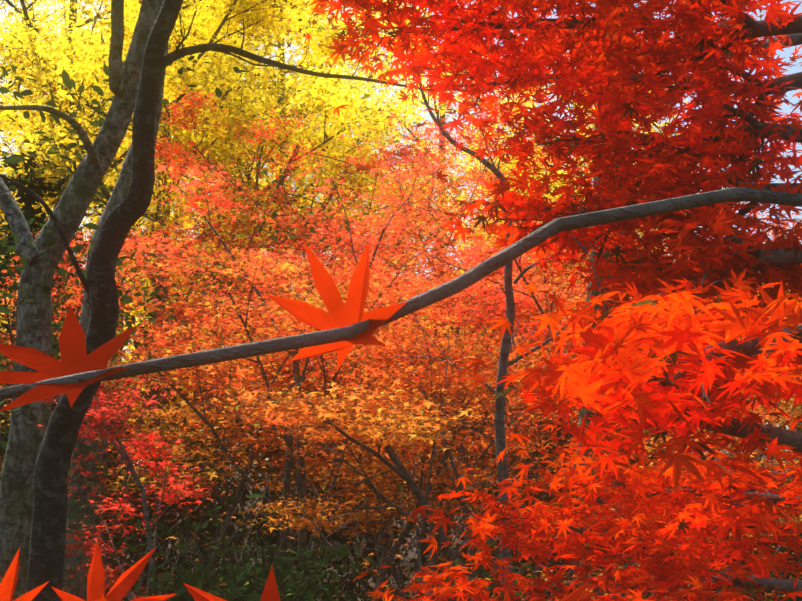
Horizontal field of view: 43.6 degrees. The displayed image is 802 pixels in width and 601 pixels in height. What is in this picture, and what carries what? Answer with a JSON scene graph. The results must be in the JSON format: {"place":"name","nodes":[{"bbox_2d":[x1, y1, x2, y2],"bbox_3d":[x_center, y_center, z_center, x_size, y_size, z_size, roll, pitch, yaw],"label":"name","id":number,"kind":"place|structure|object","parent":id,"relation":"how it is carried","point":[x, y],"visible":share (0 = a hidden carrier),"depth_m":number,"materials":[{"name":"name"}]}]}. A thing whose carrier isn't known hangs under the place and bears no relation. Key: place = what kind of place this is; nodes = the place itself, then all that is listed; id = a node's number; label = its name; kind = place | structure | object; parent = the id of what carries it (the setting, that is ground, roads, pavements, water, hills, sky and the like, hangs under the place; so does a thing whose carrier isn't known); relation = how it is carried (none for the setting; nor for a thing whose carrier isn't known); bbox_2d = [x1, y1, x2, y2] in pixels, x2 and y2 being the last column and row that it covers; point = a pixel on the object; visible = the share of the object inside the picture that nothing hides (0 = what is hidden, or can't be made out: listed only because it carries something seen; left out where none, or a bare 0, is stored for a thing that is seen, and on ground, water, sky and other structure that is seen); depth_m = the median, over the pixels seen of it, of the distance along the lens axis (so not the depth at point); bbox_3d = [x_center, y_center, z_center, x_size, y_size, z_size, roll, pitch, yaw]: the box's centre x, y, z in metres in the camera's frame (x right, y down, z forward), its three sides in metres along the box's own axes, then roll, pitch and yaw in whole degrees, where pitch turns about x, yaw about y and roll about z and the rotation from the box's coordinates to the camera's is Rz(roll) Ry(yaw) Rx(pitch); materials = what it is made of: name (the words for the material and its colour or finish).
{"place":"outdoors","nodes":[
{"label":"outdoors","id":0,"kind":"place"},
{"bbox_2d":[0,253,129,361],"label":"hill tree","id":1,"kind":"object","parent":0,"point":[61,306],"depth_m":47.03,"materials":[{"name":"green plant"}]},
{"bbox_2d":[0,0,801,468],"label":"sky","id":2,"kind":"structure","parent":0,"point":[786,108],"materials":[{"name":"white"}]},
{"bbox_2d":[118,453,799,600],"bbox_3d":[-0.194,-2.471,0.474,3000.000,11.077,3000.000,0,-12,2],"label":"ground","id":3,"kind":"structure","parent":0,"point":[410,555],"depth_m":47.45,"materials":[{"name":"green plant"}]},
{"bbox_2d":[0,0,161,600],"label":"tree","id":4,"kind":"object","parent":3,"relation":"on","point":[34,330],"visible":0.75,"depth_m":7.94,"materials":[{"name":"grey plant"}]},
{"bbox_2d":[0,129,163,590],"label":"conifer tree","id":5,"kind":"object","parent":3,"relation":"on","point":[29,211],"visible":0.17,"depth_m":19.30,"materials":[{"name":"green plant"}]},
{"bbox_2d":[0,254,197,554],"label":"tree","id":6,"kind":"object","parent":3,"relation":"on","point":[59,359],"depth_m":20.91,"materials":[{"name":"green plant"}]},
{"bbox_2d":[0,0,200,355],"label":"yellow tree","id":7,"kind":"object","parent":3,"relation":"on","point":[8,77],"visible":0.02,"depth_m":29.53,"materials":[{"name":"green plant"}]},
{"bbox_2d":[62,0,168,600],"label":"tree","id":8,"kind":"object","parent":3,"relation":"on","point":[77,511],"visible":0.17,"depth_m":9.33,"materials":[{"name":"grey plant"}]},
{"bbox_2d":[0,1,267,590],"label":"yellow tree","id":9,"kind":"object","parent":3,"relation":"on","point":[122,316],"visible":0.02,"depth_m":34.58,"materials":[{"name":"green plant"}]},
{"bbox_2d":[37,360,237,600],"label":"red sapling","id":10,"kind":"object","parent":3,"relation":"on","point":[103,417],"visible":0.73,"depth_m":7.05,"materials":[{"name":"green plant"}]},
{"bbox_2d":[105,515,180,592],"bbox_3d":[-4.506,3.475,11.106,4.249,3.250,5.036,0,-12,2],"label":"evergreen bush","id":11,"kind":"object","parent":3,"relation":"on","point":[170,565],"visible":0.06,"depth_m":13.00,"materials":[{"name":"green plant"}]},
{"bbox_2d":[67,445,225,599],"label":"evergreen bush","id":12,"kind":"object","parent":3,"relation":"on","point":[210,528],"visible":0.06,"depth_m":12.69,"materials":[{"name":"green plant"}]},
{"bbox_2d":[0,63,299,596],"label":"evergreen tree","id":13,"kind":"object","parent":3,"relation":"on","point":[125,298],"visible":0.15,"depth_m":12.99,"materials":[{"name":"green plant"}]},
{"bbox_2d":[0,0,307,353],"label":"yellow tree","id":14,"kind":"object","parent":3,"relation":"on","point":[70,4],"visible":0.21,"depth_m":23.07,"materials":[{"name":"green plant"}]},
{"bbox_2d":[0,276,319,595],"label":"tree","id":15,"kind":"object","parent":3,"relation":"on","point":[204,501],"visible":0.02,"depth_m":16.32,"materials":[{"name":"green plant"}]},
{"bbox_2d":[0,492,381,600],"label":"evergreen bush","id":16,"kind":"object","parent":3,"relation":"on","point":[239,590],"visible":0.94,"depth_m":6.89,"materials":[{"name":"green plant"}]},
{"bbox_2d":[121,268,261,573],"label":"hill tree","id":17,"kind":"object","parent":3,"relation":"on","point":[133,325],"visible":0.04,"depth_m":42.33,"materials":[{"name":"orange plant"}]},
{"bbox_2d":[0,301,408,593],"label":"tree","id":18,"kind":"object","parent":3,"relation":"on","point":[217,479],"visible":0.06,"depth_m":15.85,"materials":[{"name":"green plant"}]},
{"bbox_2d":[0,442,408,600],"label":"bare bush branches","id":19,"kind":"object","parent":3,"relation":"on","point":[143,571],"visible":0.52,"depth_m":8.55,"materials":[{"name":"brown plant"}]},
{"bbox_2d":[4,0,421,572],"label":"yellow tree","id":20,"kind":"object","parent":3,"relation":"on","point":[207,537],"visible":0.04,"depth_m":30.98,"materials":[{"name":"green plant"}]},
{"bbox_2d":[0,0,433,592],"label":"yellow tree","id":21,"kind":"object","parent":3,"relation":"on","point":[232,104],"visible":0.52,"depth_m":19.61,"materials":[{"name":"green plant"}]},
{"bbox_2d":[0,45,433,591],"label":"evergreen tree","id":22,"kind":"object","parent":3,"relation":"on","point":[69,83],"visible":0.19,"depth_m":8.69,"materials":[{"name":"green plant"}]},
{"bbox_2d":[0,0,464,600],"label":"tree","id":23,"kind":"object","parent":3,"relation":"on","point":[52,468],"visible":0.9,"depth_m":4.14,"materials":[{"name":"black plant"}]},
{"bbox_2d":[0,227,469,598],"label":"evergreen bush","id":24,"kind":"object","parent":3,"relation":"on","point":[261,543],"visible":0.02,"depth_m":16.34,"materials":[{"name":"green plant"}]},
{"bbox_2d":[0,205,486,596],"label":"maple tree","id":25,"kind":"object","parent":3,"relation":"on","point":[218,535],"visible":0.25,"depth_m":12.10,"materials":[{"name":"orange plant"}]},
{"bbox_2d":[51,243,475,595],"bbox_3d":[-3.079,3.056,19.361,10.172,7.450,10.636,0,-12,2],"label":"tree","id":26,"kind":"object","parent":3,"relation":"on","point":[212,494],"visible":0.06,"depth_m":17.86,"materials":[{"name":"green plant"}]},
{"bbox_2d":[70,280,542,600],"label":"bare bush branches","id":27,"kind":"object","parent":3,"relation":"on","point":[427,489],"visible":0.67,"depth_m":7.48,"materials":[{"name":"brown plant"}]},
{"bbox_2d":[125,518,498,600],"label":"evergreen bush","id":28,"kind":"object","parent":3,"relation":"on","point":[219,552],"visible":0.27,"depth_m":9.03,"materials":[{"name":"green plant"}]},
{"bbox_2d":[57,130,577,600],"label":"maple tree","id":29,"kind":"object","parent":3,"relation":"on","point":[298,480],"visible":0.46,"depth_m":9.83,"materials":[{"name":"orange plant"}]},
{"bbox_2d":[0,115,642,597],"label":"maple tree","id":30,"kind":"object","parent":3,"relation":"on","point":[288,383],"visible":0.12,"depth_m":14.17,"materials":[{"name":"orange plant"}]},
{"bbox_2d":[99,0,575,594],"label":"yellow tree","id":31,"kind":"object","parent":3,"relation":"on","point":[315,52],"visible":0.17,"depth_m":23.66,"materials":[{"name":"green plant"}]},
{"bbox_2d":[115,274,577,598],"bbox_3d":[-1.098,3.020,19.212,7.614,7.428,9.700,-6,-14,27],"label":"tree","id":32,"kind":"object","parent":3,"relation":"on","point":[247,499],"depth_m":18.38,"materials":[{"name":"green plant"}]},
{"bbox_2d":[107,440,585,600],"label":"bare bush branches","id":33,"kind":"object","parent":3,"relation":"on","point":[450,560],"visible":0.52,"depth_m":8.07,"materials":[{"name":"brown plant"}]},
{"bbox_2d":[108,207,679,598],"bbox_3d":[-0.210,2.051,14.328,8.712,7.670,7.837,-9,-15,35],"label":"maple tree","id":34,"kind":"object","parent":3,"relation":"on","point":[502,303],"visible":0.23,"depth_m":11.68,"materials":[{"name":"orange plant"}]},
{"bbox_2d":[302,258,494,558],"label":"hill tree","id":35,"kind":"object","parent":3,"relation":"on","point":[369,376],"depth_m":45.49,"materials":[{"name":"orange plant"}]},
{"bbox_2d":[0,0,801,600],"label":"maple tree","id":36,"kind":"object","parent":3,"relation":"on","point":[642,366],"visible":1,"depth_m":2.38,"materials":[{"name":"red plant"}]},
{"bbox_2d":[292,6,584,567],"bbox_3d":[1.333,0.517,29.736,9.493,17.307,10.393,0,-12,2],"label":"yellow tree","id":37,"kind":"object","parent":3,"relation":"on","point":[442,107],"visible":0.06,"depth_m":29.88,"materials":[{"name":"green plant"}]},
{"bbox_2d":[117,42,767,587],"bbox_3d":[0.993,0.590,18.248,11.834,11.966,9.923,0,-12,2],"label":"maple tree","id":38,"kind":"object","parent":3,"relation":"on","point":[399,152],"visible":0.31,"depth_m":17.24,"materials":[{"name":"red plant"}]},
{"bbox_2d":[247,0,638,594],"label":"thin tree","id":39,"kind":"object","parent":3,"relation":"on","point":[504,364],"visible":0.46,"depth_m":6.08,"materials":[{"name":"grey plant"}]},
{"bbox_2d":[419,247,502,509],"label":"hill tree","id":40,"kind":"object","parent":3,"relation":"on","point":[468,354],"visible":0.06,"depth_m":55.92,"materials":[{"name":"orange plant"}]},
{"bbox_2d":[146,297,801,600],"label":"maple tree","id":41,"kind":"object","parent":3,"relation":"on","point":[401,427],"visible":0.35,"depth_m":8.49,"materials":[{"name":"orange plant"}]},
{"bbox_2d":[416,537,534,600],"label":"evergreen bush","id":42,"kind":"object","parent":3,"relation":"on","point":[480,569],"visible":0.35,"depth_m":6.38,"materials":[{"name":"green plant"}]},
{"bbox_2d":[198,358,772,600],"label":"evergreen bush","id":43,"kind":"object","parent":3,"relation":"on","point":[343,538],"visible":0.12,"depth_m":15.08,"materials":[{"name":"green plant"}]},
{"bbox_2d":[335,418,644,600],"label":"evergreen bush","id":44,"kind":"object","parent":3,"relation":"on","point":[545,496],"visible":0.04,"depth_m":11.71,"materials":[{"name":"green plant"}]},
{"bbox_2d":[329,174,720,590],"bbox_3d":[1.648,1.844,14.428,6.079,7.879,7.309,-6,-13,26],"label":"maple tree","id":45,"kind":"object","parent":3,"relation":"on","point":[444,234],"visible":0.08,"depth_m":14.39,"materials":[{"name":"orange plant"}]},
{"bbox_2d":[297,299,753,600],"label":"evergreen bush","id":46,"kind":"object","parent":3,"relation":"on","point":[453,478],"visible":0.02,"depth_m":18.57,"materials":[{"name":"green plant"}]},
{"bbox_2d":[293,196,801,600],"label":"maple tree","id":47,"kind":"object","parent":3,"relation":"on","point":[434,260],"visible":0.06,"depth_m":9.17,"materials":[{"name":"orange plant"}]},
{"bbox_2d":[299,430,801,600],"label":"bare bush branches","id":48,"kind":"object","parent":3,"relation":"on","point":[470,553],"visible":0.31,"depth_m":7.31,"materials":[{"name":"brown plant"}]},
{"bbox_2d":[316,413,801,600],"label":"bare bush branches","id":49,"kind":"object","parent":3,"relation":"on","point":[778,548],"visible":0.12,"depth_m":6.47,"materials":[{"name":"brown plant"}]},
{"bbox_2d":[465,165,666,456],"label":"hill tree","id":50,"kind":"object","parent":3,"relation":"on","point":[560,293],"depth_m":43.81,"materials":[{"name":"orange plant"}]},
{"bbox_2d":[416,190,730,595],"bbox_3d":[2.928,2.228,16.632,6.530,8.105,10.122,0,-12,2],"label":"tree","id":51,"kind":"object","parent":3,"relation":"on","point":[554,447],"visible":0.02,"depth_m":16.17,"materials":[{"name":"green plant"}]},
{"bbox_2d":[446,577,716,598],"bbox_3d":[1.176,3.488,8.410,3.247,2.374,3.375,0,-12,2],"label":"evergreen bush","id":52,"kind":"object","parent":3,"relation":"on","point":[448,579],"visible":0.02,"depth_m":8.16,"materials":[{"name":"green plant"}]},
{"bbox_2d":[448,72,729,343],"bbox_3d":[5.246,0.834,27.078,8.559,15.557,9.089,0,-12,2],"label":"yellow tree","id":53,"kind":"object","parent":3,"relation":"on","point":[512,166],"visible":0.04,"depth_m":26.94,"materials":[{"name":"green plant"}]},
{"bbox_2d":[388,384,800,598],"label":"evergreen bush","id":54,"kind":"object","parent":3,"relation":"on","point":[634,452],"depth_m":18.41,"materials":[{"name":"green plant"}]},
{"bbox_2d":[487,392,801,590],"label":"tree","id":55,"kind":"object","parent":3,"relation":"on","point":[723,463],"depth_m":15.64,"materials":[{"name":"green plant"}]},
{"bbox_2d":[503,172,801,599],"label":"maple tree","id":56,"kind":"object","parent":3,"relation":"on","point":[782,402],"visible":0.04,"depth_m":12.22,"materials":[{"name":"orange plant"}]},
{"bbox_2d":[573,518,801,600],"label":"maple leaves","id":57,"kind":"object","parent":3,"relation":"on","point":[768,594],"visible":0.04,"depth_m":7.29,"materials":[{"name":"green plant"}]},
{"bbox_2d":[577,0,798,600],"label":"tree trunk","id":58,"kind":"object","parent":3,"relation":"on","point":[583,411],"visible":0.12,"depth_m":7.28,"materials":[{"name":"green plant"}]},
{"bbox_2d":[630,483,801,600],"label":"evergreen bush","id":59,"kind":"object","parent":3,"relation":"on","point":[795,558],"visible":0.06,"depth_m":9.97,"materials":[{"name":"green plant"}]},
{"bbox_2d":[713,385,798,593],"bbox_3d":[7.345,3.055,15.999,10.225,6.663,6.165,9,-15,-35],"label":"evergreen bush","id":60,"kind":"object","parent":3,"relation":"on","point":[781,479],"visible":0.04,"depth_m":15.06,"materials":[{"name":"green plant"}]},
{"bbox_2d":[745,286,801,449],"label":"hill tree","id":61,"kind":"object","parent":3,"relation":"on","point":[788,428],"depth_m":48.55,"materials":[{"name":"orange plant"}]},
{"bbox_2d":[748,571,801,600],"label":"evergreen bush","id":62,"kind":"object","parent":3,"relation":"on","point":[780,597],"visible":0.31,"depth_m":7.11,"materials":[{"name":"green plant"}]}
]}

